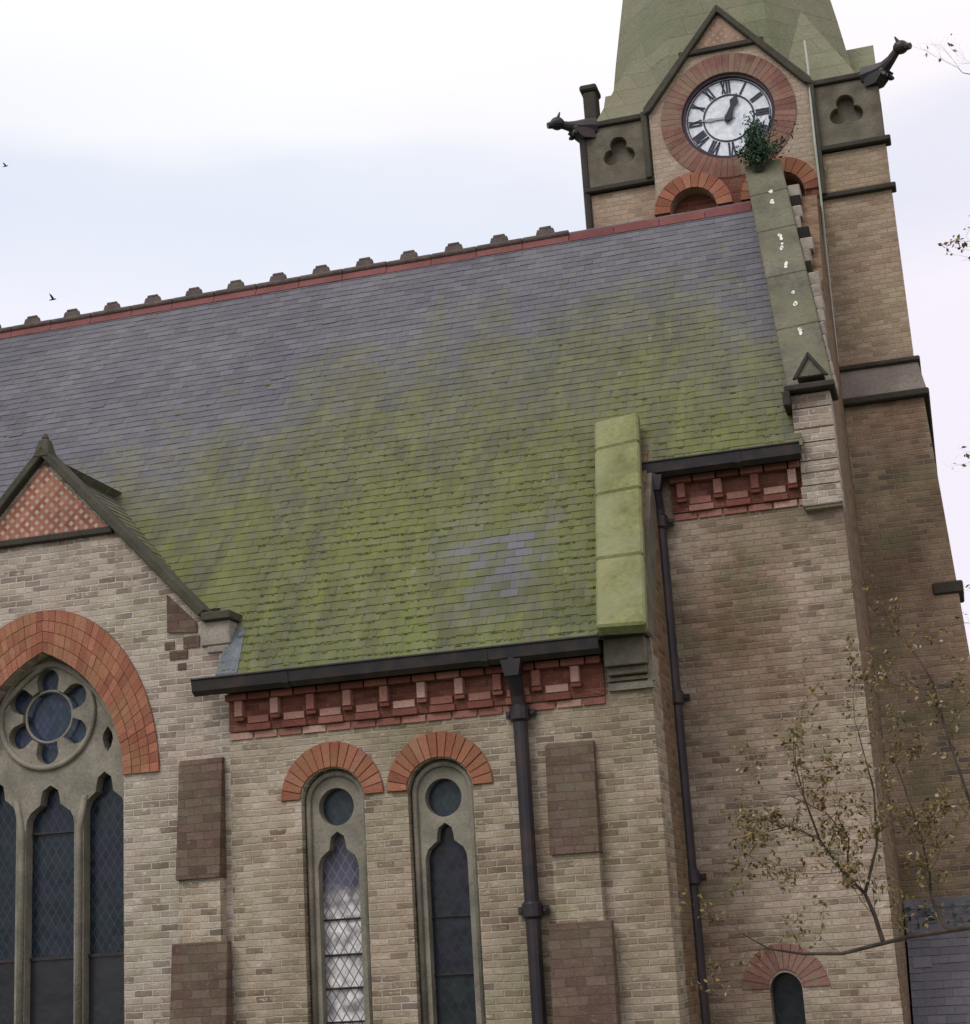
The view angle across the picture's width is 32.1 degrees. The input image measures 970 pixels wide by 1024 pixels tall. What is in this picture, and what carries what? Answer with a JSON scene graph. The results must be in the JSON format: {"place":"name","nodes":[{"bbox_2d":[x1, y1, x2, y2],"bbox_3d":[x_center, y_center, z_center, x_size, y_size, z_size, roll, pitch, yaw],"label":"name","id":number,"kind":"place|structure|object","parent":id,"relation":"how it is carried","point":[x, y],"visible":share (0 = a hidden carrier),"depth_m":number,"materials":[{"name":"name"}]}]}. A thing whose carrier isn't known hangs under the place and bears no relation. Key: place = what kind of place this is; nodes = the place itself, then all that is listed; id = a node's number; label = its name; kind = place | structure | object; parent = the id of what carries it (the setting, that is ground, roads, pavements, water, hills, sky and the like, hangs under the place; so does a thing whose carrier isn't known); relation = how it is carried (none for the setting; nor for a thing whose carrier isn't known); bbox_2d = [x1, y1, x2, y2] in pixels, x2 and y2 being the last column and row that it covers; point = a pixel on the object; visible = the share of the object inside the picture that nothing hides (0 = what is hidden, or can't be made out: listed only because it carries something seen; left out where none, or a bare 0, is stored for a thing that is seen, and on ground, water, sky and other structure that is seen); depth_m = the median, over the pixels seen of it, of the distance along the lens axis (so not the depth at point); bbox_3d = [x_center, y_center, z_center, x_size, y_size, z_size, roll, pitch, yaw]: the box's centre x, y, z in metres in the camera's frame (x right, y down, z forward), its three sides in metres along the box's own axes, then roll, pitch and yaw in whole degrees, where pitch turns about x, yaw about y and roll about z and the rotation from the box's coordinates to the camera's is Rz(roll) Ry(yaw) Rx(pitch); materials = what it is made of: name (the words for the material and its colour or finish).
{"place":"outdoors","nodes":[
{"label":"outdoors","id":0,"kind":"place"},
{"bbox_2d":[0,0,969,1023],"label":"church","id":1,"kind":"structure","parent":0,"point":[410,636],"depth_m":15.65,"materials":[{"name":"brick"}]},
{"bbox_2d":[0,656,123,1023],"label":"window","id":2,"kind":"structure","parent":1,"relation":"in","point":[62,780],"depth_m":15.64,"materials":[{"name":"glass"}]},
{"bbox_2d":[306,769,372,1023],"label":"window","id":3,"kind":"structure","parent":1,"relation":"in","point":[341,982],"depth_m":14.72,"materials":[{"name":"glass"}]},
{"bbox_2d":[412,760,485,1023],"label":"window","id":4,"kind":"structure","parent":1,"relation":"in","point":[447,891],"depth_m":14.46,"materials":[{"name":"glass"}]},
{"bbox_2d":[734,109,797,172],"bbox_3d":[3.120,-4.126,18.965,0.690,0.694,0.661,3,-16,-23],"label":"shrub","id":5,"kind":"object","parent":1,"relation":"on","point":[757,159],"visible":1,"depth_m":18.83,"materials":[{"name":"green plant"}]},
{"bbox_2d":[773,972,805,1023],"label":"window","id":6,"kind":"structure","parent":1,"relation":"in","point":[787,988],"depth_m":14.72,"materials":[{"name":"black glass"}]},
{"bbox_2d":[0,0,969,652],"label":"sky","id":7,"kind":"structure","parent":0,"point":[164,148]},
{"label":"ground","id":8,"kind":"structure","parent":0,"visible":0},
{"bbox_2d":[677,33,969,995],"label":"tree","id":9,"kind":"object","parent":8,"relation":"on","point":[841,831],"visible":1,"depth_m":9.67,"materials":[{"name":"brown plant"}]},
{"bbox_2d":[904,896,969,1023],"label":"lean to shed","id":10,"kind":"object","parent":8,"relation":"on","point":[939,967],"visible":0.92,"depth_m":15.93,"materials":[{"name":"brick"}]}
]}

